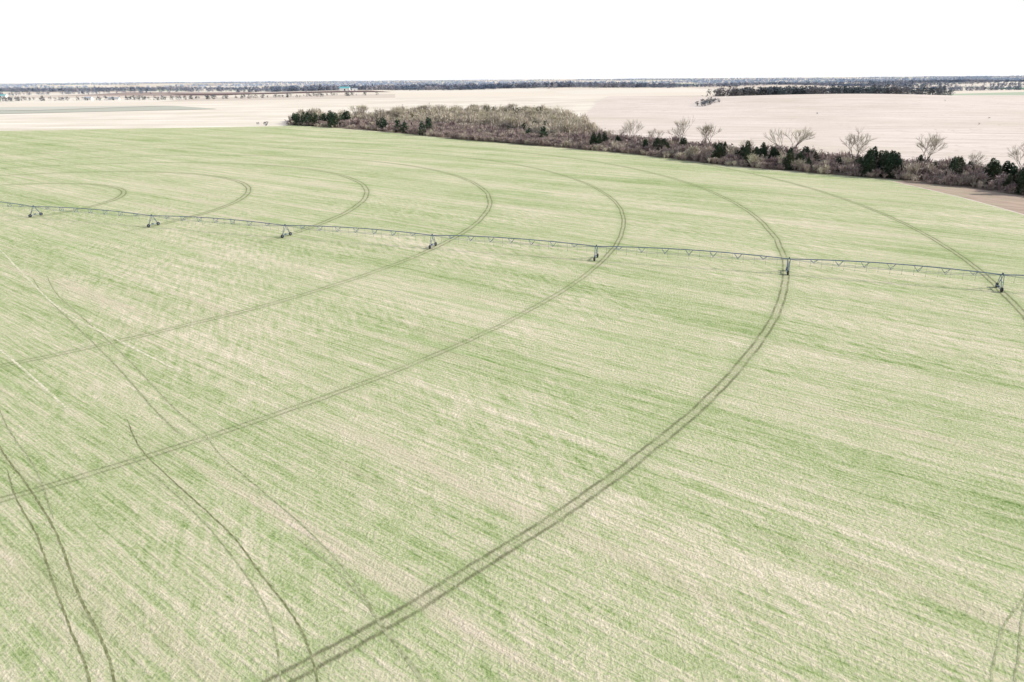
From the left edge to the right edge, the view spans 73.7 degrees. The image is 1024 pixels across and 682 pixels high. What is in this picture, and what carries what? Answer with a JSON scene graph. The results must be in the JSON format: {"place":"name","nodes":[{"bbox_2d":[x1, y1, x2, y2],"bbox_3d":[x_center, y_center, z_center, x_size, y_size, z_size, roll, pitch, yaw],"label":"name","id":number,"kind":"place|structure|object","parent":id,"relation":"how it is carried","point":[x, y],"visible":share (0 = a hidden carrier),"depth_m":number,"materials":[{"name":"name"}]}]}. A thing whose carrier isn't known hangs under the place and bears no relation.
{"place":"outdoors","nodes":[
{"label":"outdoors","id":0,"kind":"place"},
{"bbox_2d":[0,105,173,110],"bbox_3d":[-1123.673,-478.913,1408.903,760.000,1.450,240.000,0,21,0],"label":"fallow field","id":1,"kind":"structure","parent":0,"point":[40,108],"depth_m":1421.90,"materials":[{"name":"soil"}]},
{"bbox_2d":[0,106,211,113],"bbox_3d":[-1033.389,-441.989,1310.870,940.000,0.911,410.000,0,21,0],"label":"fallow field","id":2,"kind":"structure","parent":0,"point":[145,108],"depth_m":1302.77,"materials":[{"name":"soil"}]},
{"bbox_2d":[191,90,385,94],"bbox_3d":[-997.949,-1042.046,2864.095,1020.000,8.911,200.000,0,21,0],"label":"ploughed field","id":3,"kind":"structure","parent":0,"point":[291,92],"depth_m":2842.53,"materials":[{"name":"soil"}]},
{"bbox_2d":[0,125,1023,681],"bbox_3d":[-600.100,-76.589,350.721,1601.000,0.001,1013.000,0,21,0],"label":"wheat field","id":4,"kind":"structure","parent":0,"point":[464,459],"depth_m":108.41,"materials":[{"name":"green plant"}]},
{"bbox_2d":[0,411,53,519],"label":"tire track","id":5,"kind":"structure","parent":4,"relation":"on","point":[33,464],"depth_m":95.99,"materials":[{"name":"green plant"}]},
{"bbox_2d":[0,349,72,413],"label":"tire track","id":6,"kind":"structure","parent":4,"relation":"on","point":[34,378],"depth_m":122.96,"materials":[{"name":"soil"}]},
{"bbox_2d":[7,470,90,681],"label":"tire track","id":7,"kind":"structure","parent":4,"relation":"on","point":[62,605],"depth_m":72.12,"materials":[{"name":"green plant"}]},
{"bbox_2d":[0,446,115,681],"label":"tire track","id":8,"kind":"structure","parent":4,"relation":"on","point":[103,644],"depth_m":73.85,"materials":[{"name":"green plant"}]},
{"bbox_2d":[0,249,182,372],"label":"tire track","id":9,"kind":"structure","parent":4,"relation":"on","point":[38,289],"depth_m":151.29,"materials":[{"name":"soil"}]},
{"bbox_2d":[33,279,184,437],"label":"tire track","id":10,"kind":"structure","parent":4,"relation":"on","point":[158,413],"depth_m":125.22,"materials":[{"name":"soil"}]},
{"bbox_2d":[46,275,201,430],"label":"tire track","id":11,"kind":"structure","parent":4,"relation":"on","point":[172,406],"depth_m":128.75,"materials":[{"name":"soil"}]},
{"bbox_2d":[110,442,280,681],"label":"tire track","id":12,"kind":"structure","parent":4,"relation":"on","point":[258,594],"depth_m":75.79,"materials":[{"name":"green plant"}]},
{"bbox_2d":[126,417,318,681],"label":"tire track","id":13,"kind":"structure","parent":4,"relation":"on","point":[279,597],"depth_m":75.53,"materials":[{"name":"green plant"}]},
{"bbox_2d":[206,435,425,681],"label":"tire track","id":14,"kind":"structure","parent":4,"relation":"on","point":[368,602],"depth_m":76.46,"materials":[{"name":"green plant"}]},
{"bbox_2d":[296,537,422,681],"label":"tire track","id":15,"kind":"structure","parent":4,"relation":"on","point":[375,616],"depth_m":68.79,"materials":[{"name":"green plant"}]},
{"bbox_2d":[3,202,1023,291],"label":"pivot irrigation","id":16,"kind":"object","parent":4,"relation":"on","point":[594,258],"visible":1,"depth_m":204.99,"materials":[{"name":"metal"}]},
{"bbox_2d":[990,597,1023,681],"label":"tire track","id":17,"kind":"structure","parent":4,"relation":"on","point":[999,638],"depth_m":64.96,"materials":[{"name":"green plant"}]},
{"bbox_2d":[1014,607,1023,681],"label":"tire track","id":18,"kind":"structure","parent":4,"relation":"on","point":[1018,651],"depth_m":63.92,"materials":[{"name":"green plant"}]},
{"bbox_2d":[0,76,1023,214],"bbox_3d":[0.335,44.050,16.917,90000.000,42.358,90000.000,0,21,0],"label":"ground","id":19,"kind":"structure","parent":0,"point":[899,123],"depth_m":1026.79,"materials":[{"name":"soil"}]},
{"bbox_2d":[108,97,119,99],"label":"farm shed","id":20,"kind":"structure","parent":19,"relation":"on","point":[115,98],"depth_m":2028.68,"materials":[{"name":"white metal"}]},
{"bbox_2d":[339,87,349,90],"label":"barn","id":21,"kind":"structure","parent":19,"relation":"on","point":[344,88],"depth_m":3028.02,"materials":[{"name":"white metal"}]},
{"bbox_2d":[2,84,978,125],"bbox_3d":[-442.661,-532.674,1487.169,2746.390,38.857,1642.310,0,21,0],"label":"distant treeline","id":22,"kind":"object","parent":19,"relation":"on","point":[788,90],"visible":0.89,"depth_m":1392.37,"materials":[{"name":"black plant"}]},
{"bbox_2d":[0,79,1023,95],"bbox_3d":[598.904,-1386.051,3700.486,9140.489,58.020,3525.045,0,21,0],"label":"distant woods","id":23,"kind":"object","parent":19,"relation":"on","point":[499,85],"visible":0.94,"depth_m":3246.56,"materials":[{"name":"grey plant"}]},
{"bbox_2d":[0,75,1023,87],"bbox_3d":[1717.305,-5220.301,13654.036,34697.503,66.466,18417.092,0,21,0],"label":"horizon woods","id":24,"kind":"object","parent":19,"relation":"on","point":[852,80],"visible":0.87,"depth_m":8289.52,"materials":[{"name":"grey plant"}]},
{"bbox_2d":[0,0,1023,82],"label":"sky","id":25,"kind":"structure","parent":0,"point":[42,41],"materials":[{"name":"white"}]},
{"bbox_2d":[290,124,1023,195],"bbox_3d":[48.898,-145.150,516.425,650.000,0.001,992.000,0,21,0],"label":"creek bank","id":26,"kind":"structure","parent":0,"point":[986,188],"depth_m":394.20,"materials":[{"name":"soil"}]},
{"bbox_2d":[356,105,368,111],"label":"cottonwood tree","id":27,"kind":"object","parent":26,"relation":"on","point":[362,106],"visible":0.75,"depth_m":879.54,"materials":[{"name":"beige plant"}]},
{"bbox_2d":[373,107,383,116],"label":"cottonwood tree","id":28,"kind":"object","parent":26,"relation":"on","point":[379,111],"visible":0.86,"depth_m":822.72,"materials":[{"name":"beige plant"}]},
{"bbox_2d":[291,106,548,137],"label":"cedar grove","id":29,"kind":"object","parent":26,"relation":"on","point":[331,117],"visible":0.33,"depth_m":776.26,"materials":[{"name":"green plant"}]},
{"bbox_2d":[483,113,496,124],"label":"cottonwood tree","id":30,"kind":"object","parent":26,"relation":"on","point":[491,119],"visible":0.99,"depth_m":691.41,"materials":[{"name":"brown plant"}]},
{"bbox_2d":[502,116,516,127],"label":"cottonwood tree","id":31,"kind":"object","parent":26,"relation":"on","point":[507,119],"visible":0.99,"depth_m":648.63,"materials":[{"name":"brown plant"}]},
{"bbox_2d":[506,103,517,110],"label":"cottonwood tree","id":32,"kind":"object","parent":26,"relation":"on","point":[511,105],"visible":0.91,"depth_m":874.61,"materials":[{"name":"beige plant"}]},
{"bbox_2d":[522,108,538,115],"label":"cottonwood tree","id":33,"kind":"object","parent":26,"relation":"on","point":[533,111],"visible":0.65,"depth_m":698.82,"materials":[{"name":"brown plant"}]},
{"bbox_2d":[560,116,580,123],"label":"cottonwood tree","id":34,"kind":"object","parent":26,"relation":"on","point":[571,119],"visible":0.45,"depth_m":613.65,"materials":[{"name":"brown plant"}]},
{"bbox_2d":[576,122,590,132],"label":"cottonwood tree","id":35,"kind":"object","parent":26,"relation":"on","point":[582,126],"visible":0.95,"depth_m":575.56,"materials":[{"name":"brown plant"}]},
{"bbox_2d":[588,131,596,148],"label":"cedar tree","id":36,"kind":"object","parent":26,"relation":"on","point":[593,138],"visible":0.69,"depth_m":513.12,"materials":[{"name":"green plant"}]},
{"bbox_2d":[595,132,604,144],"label":"cedar tree","id":37,"kind":"object","parent":26,"relation":"on","point":[598,140],"visible":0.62,"depth_m":510.62,"materials":[{"name":"green plant"}]},
{"bbox_2d":[601,131,608,140],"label":"cedar tree","id":38,"kind":"object","parent":26,"relation":"on","point":[604,136],"visible":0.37,"depth_m":520.67,"materials":[{"name":"green plant"}]},
{"bbox_2d":[607,129,627,134],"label":"cottonwood tree","id":39,"kind":"object","parent":26,"relation":"on","point":[618,130],"visible":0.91,"depth_m":539.82,"materials":[{"name":"beige plant"}]},
{"bbox_2d":[622,119,644,138],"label":"cottonwood tree","id":40,"kind":"object","parent":26,"relation":"on","point":[630,126],"visible":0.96,"depth_m":518.74,"materials":[{"name":"beige plant"}]},
{"bbox_2d":[288,104,988,187],"bbox_3d":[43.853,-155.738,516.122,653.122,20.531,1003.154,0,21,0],"label":"brush thicket","id":41,"kind":"object","parent":26,"relation":"on","point":[458,116],"visible":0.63,"depth_m":647.18,"materials":[{"name":"brown plant"}]},
{"bbox_2d":[641,138,647,146],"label":"cedar tree","id":42,"kind":"object","parent":26,"relation":"on","point":[644,143],"visible":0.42,"depth_m":482.93,"materials":[{"name":"green plant"}]},
{"bbox_2d":[284,116,1023,193],"bbox_3d":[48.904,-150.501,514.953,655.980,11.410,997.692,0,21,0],"label":"brush thicket","id":43,"kind":"object","parent":26,"relation":"on","point":[580,140],"visible":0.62,"depth_m":473.25,"materials":[{"name":"black plant"}]},
{"bbox_2d":[651,137,660,149],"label":"cedar tree","id":44,"kind":"object","parent":26,"relation":"on","point":[658,142],"visible":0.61,"depth_m":472.61,"materials":[{"name":"green plant"}]},
{"bbox_2d":[648,127,664,138],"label":"cottonwood tree","id":45,"kind":"object","parent":26,"relation":"on","point":[649,133],"visible":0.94,"depth_m":509.67,"materials":[{"name":"beige plant"}]},
{"bbox_2d":[666,118,694,142],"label":"cottonwood tree","id":46,"kind":"object","parent":26,"relation":"on","point":[680,124],"visible":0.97,"depth_m":489.66,"materials":[{"name":"beige plant"}]},
{"bbox_2d":[677,137,684,147],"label":"cedar tree","id":47,"kind":"object","parent":26,"relation":"on","point":[682,140],"visible":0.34,"depth_m":474.78,"materials":[{"name":"green plant"}]},
{"bbox_2d":[695,123,721,146],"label":"cottonwood tree","id":48,"kind":"object","parent":26,"relation":"on","point":[708,129],"visible":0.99,"depth_m":454.01,"materials":[{"name":"beige plant"}]},
{"bbox_2d":[714,149,721,162],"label":"cedar tree","id":49,"kind":"object","parent":26,"relation":"on","point":[718,155],"visible":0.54,"depth_m":424.08,"materials":[{"name":"green plant"}]},
{"bbox_2d":[714,143,726,157],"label":"cedar tree","id":50,"kind":"object","parent":26,"relation":"on","point":[718,147],"visible":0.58,"depth_m":424.94,"materials":[{"name":"green plant"}]},
{"bbox_2d":[723,141,727,153],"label":"cedar tree","id":51,"kind":"object","parent":26,"relation":"on","point":[725,146],"visible":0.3,"depth_m":431.41,"materials":[{"name":"green plant"}]},
{"bbox_2d":[740,140,751,158],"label":"cedar tree","id":52,"kind":"object","parent":26,"relation":"on","point":[749,145],"visible":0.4,"depth_m":422.76,"materials":[{"name":"green plant"}]},
{"bbox_2d":[743,148,750,165],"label":"cedar tree","id":53,"kind":"object","parent":26,"relation":"on","point":[747,155],"visible":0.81,"depth_m":409.27,"materials":[{"name":"green plant"}]},
{"bbox_2d":[752,147,760,165],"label":"cedar tree","id":54,"kind":"object","parent":26,"relation":"on","point":[756,150],"visible":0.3,"depth_m":410.01,"materials":[{"name":"green plant"}]},
{"bbox_2d":[759,142,767,156],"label":"cedar tree","id":55,"kind":"object","parent":26,"relation":"on","point":[763,144],"visible":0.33,"depth_m":415.57,"materials":[{"name":"green plant"}]},
{"bbox_2d":[761,148,766,158],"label":"cedar tree","id":56,"kind":"object","parent":26,"relation":"on","point":[763,151],"visible":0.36,"depth_m":412.97,"materials":[{"name":"green plant"}]},
{"bbox_2d":[768,146,777,163],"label":"cedar tree","id":57,"kind":"object","parent":26,"relation":"on","point":[773,152],"visible":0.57,"depth_m":407.22,"materials":[{"name":"green plant"}]},
{"bbox_2d":[781,147,795,169],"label":"cedar tree","id":58,"kind":"object","parent":26,"relation":"on","point":[789,157],"visible":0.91,"depth_m":390.55,"materials":[{"name":"green plant"}]},
{"bbox_2d":[765,126,816,154],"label":"cottonwood tree","id":59,"kind":"object","parent":26,"relation":"on","point":[802,138],"visible":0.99,"depth_m":407.98,"materials":[{"name":"beige plant"}]},
{"bbox_2d":[795,152,804,168],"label":"cedar tree","id":60,"kind":"object","parent":26,"relation":"on","point":[800,154],"visible":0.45,"depth_m":392.79,"materials":[{"name":"green plant"}]},
{"bbox_2d":[797,146,811,158],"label":"cedar tree","id":61,"kind":"object","parent":26,"relation":"on","point":[807,150],"visible":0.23,"depth_m":399.31,"materials":[{"name":"green plant"}]},
{"bbox_2d":[803,156,812,170],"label":"cedar tree","id":62,"kind":"object","parent":26,"relation":"on","point":[808,161],"visible":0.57,"depth_m":384.62,"materials":[{"name":"green plant"}]},
{"bbox_2d":[810,149,820,161],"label":"cedar tree","id":63,"kind":"object","parent":26,"relation":"on","point":[815,152],"visible":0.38,"depth_m":398.10,"materials":[{"name":"green plant"}]},
{"bbox_2d":[835,156,841,170],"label":"cedar tree","id":64,"kind":"object","parent":26,"relation":"on","point":[839,160],"visible":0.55,"depth_m":383.40,"materials":[{"name":"green plant"}]},
{"bbox_2d":[840,125,876,158],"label":"cottonwood tree","id":65,"kind":"object","parent":26,"relation":"on","point":[854,138],"visible":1,"depth_m":381.54,"materials":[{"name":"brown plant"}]},
{"bbox_2d":[854,156,862,166],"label":"cedar tree","id":66,"kind":"object","parent":26,"relation":"on","point":[859,160],"visible":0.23,"depth_m":372.45,"materials":[{"name":"green plant"}]},
{"bbox_2d":[856,150,875,176],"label":"cedar tree","id":67,"kind":"object","parent":26,"relation":"on","point":[867,157],"visible":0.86,"depth_m":362.29,"materials":[{"name":"green plant"}]},
{"bbox_2d":[872,146,878,159],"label":"cedar tree","id":68,"kind":"object","parent":26,"relation":"on","point":[875,150],"visible":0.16,"depth_m":378.65,"materials":[{"name":"green plant"}]},
{"bbox_2d":[876,150,883,160],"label":"cedar tree","id":69,"kind":"object","parent":26,"relation":"on","point":[880,153],"visible":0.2,"depth_m":378.06,"materials":[{"name":"green plant"}]},
{"bbox_2d":[876,150,889,164],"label":"cedar tree","id":70,"kind":"object","parent":26,"relation":"on","point":[885,151],"visible":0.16,"depth_m":373.27,"materials":[{"name":"green plant"}]},
{"bbox_2d":[876,152,891,174],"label":"cedar tree","id":71,"kind":"object","parent":26,"relation":"on","point":[886,156],"visible":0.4,"depth_m":364.24,"materials":[{"name":"green plant"}]},
{"bbox_2d":[879,151,899,177],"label":"cedar tree","id":72,"kind":"object","parent":26,"relation":"on","point":[893,163],"visible":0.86,"depth_m":356.36,"materials":[{"name":"green plant"}]},
{"bbox_2d":[891,161,904,178],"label":"cedar tree","id":73,"kind":"object","parent":26,"relation":"on","point":[899,163],"visible":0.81,"depth_m":354.41,"materials":[{"name":"green plant"}]},
{"bbox_2d":[916,155,924,164],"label":"cedar tree","id":74,"kind":"object","parent":26,"relation":"on","point":[920,158],"visible":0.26,"depth_m":365.42,"materials":[{"name":"green plant"}]},
{"bbox_2d":[916,132,947,166],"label":"cottonwood tree","id":75,"kind":"object","parent":26,"relation":"on","point":[934,142],"visible":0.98,"depth_m":360.58,"materials":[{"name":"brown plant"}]},
{"bbox_2d":[948,156,956,169],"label":"cedar tree","id":76,"kind":"object","parent":26,"relation":"on","point":[952,161],"visible":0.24,"depth_m":354.69,"materials":[{"name":"green plant"}]},
{"bbox_2d":[946,155,965,174],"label":"cedar tree","id":77,"kind":"object","parent":26,"relation":"on","point":[957,162],"visible":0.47,"depth_m":336.25,"materials":[{"name":"green plant"}]},
{"bbox_2d":[968,151,987,168],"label":"cottonwood tree","id":78,"kind":"object","parent":26,"relation":"on","point":[975,156],"visible":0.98,"depth_m":348.88,"materials":[{"name":"beige plant"}]},
{"bbox_2d":[977,157,997,184],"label":"cedar tree","id":79,"kind":"object","parent":26,"relation":"on","point":[989,164],"visible":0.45,"depth_m":326.89,"materials":[{"name":"green plant"}]},
{"bbox_2d":[983,159,1002,183],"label":"cedar tree","id":80,"kind":"object","parent":26,"relation":"on","point":[997,165],"visible":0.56,"depth_m":324.21,"materials":[{"name":"green plant"}]},
{"bbox_2d":[1001,160,1011,173],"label":"cedar tree","id":81,"kind":"object","parent":26,"relation":"on","point":[1005,165],"visible":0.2,"depth_m":327.61,"materials":[{"name":"green plant"}]},
{"bbox_2d":[1002,173,1013,188],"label":"cedar tree","id":82,"kind":"object","parent":26,"relation":"on","point":[1008,180],"visible":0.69,"depth_m":314.78,"materials":[{"name":"green plant"}]},
{"bbox_2d":[1003,162,1015,172],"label":"cedar tree","id":83,"kind":"object","parent":26,"relation":"on","point":[1011,164],"visible":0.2,"depth_m":326.46,"materials":[{"name":"green plant"}]},
{"bbox_2d":[1008,166,1018,175],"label":"cedar tree","id":84,"kind":"object","parent":26,"relation":"on","point":[1013,170],"visible":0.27,"depth_m":321.11,"materials":[{"name":"green plant"}]},
{"bbox_2d":[1007,142,1023,170],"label":"cottonwood tree","id":85,"kind":"object","parent":26,"relation":"on","point":[1014,151],"visible":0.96,"depth_m":331.29,"materials":[{"name":"beige plant"}]},
{"bbox_2d":[1012,173,1019,182],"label":"cedar tree","id":86,"kind":"object","parent":26,"relation":"on","point":[1017,175],"visible":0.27,"depth_m":315.51,"materials":[{"name":"green plant"}]},
{"bbox_2d":[1014,171,1023,194],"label":"cedar tree","id":87,"kind":"object","parent":26,"relation":"on","point":[1018,187],"visible":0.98,"depth_m":304.87,"materials":[{"name":"green plant"}]},
{"bbox_2d":[894,181,1023,213],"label":"bare field corner","id":88,"kind":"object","parent":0,"point":[1013,202],"visible":1,"depth_m":303.56,"materials":[{"name":"beige soil"}]}
]}

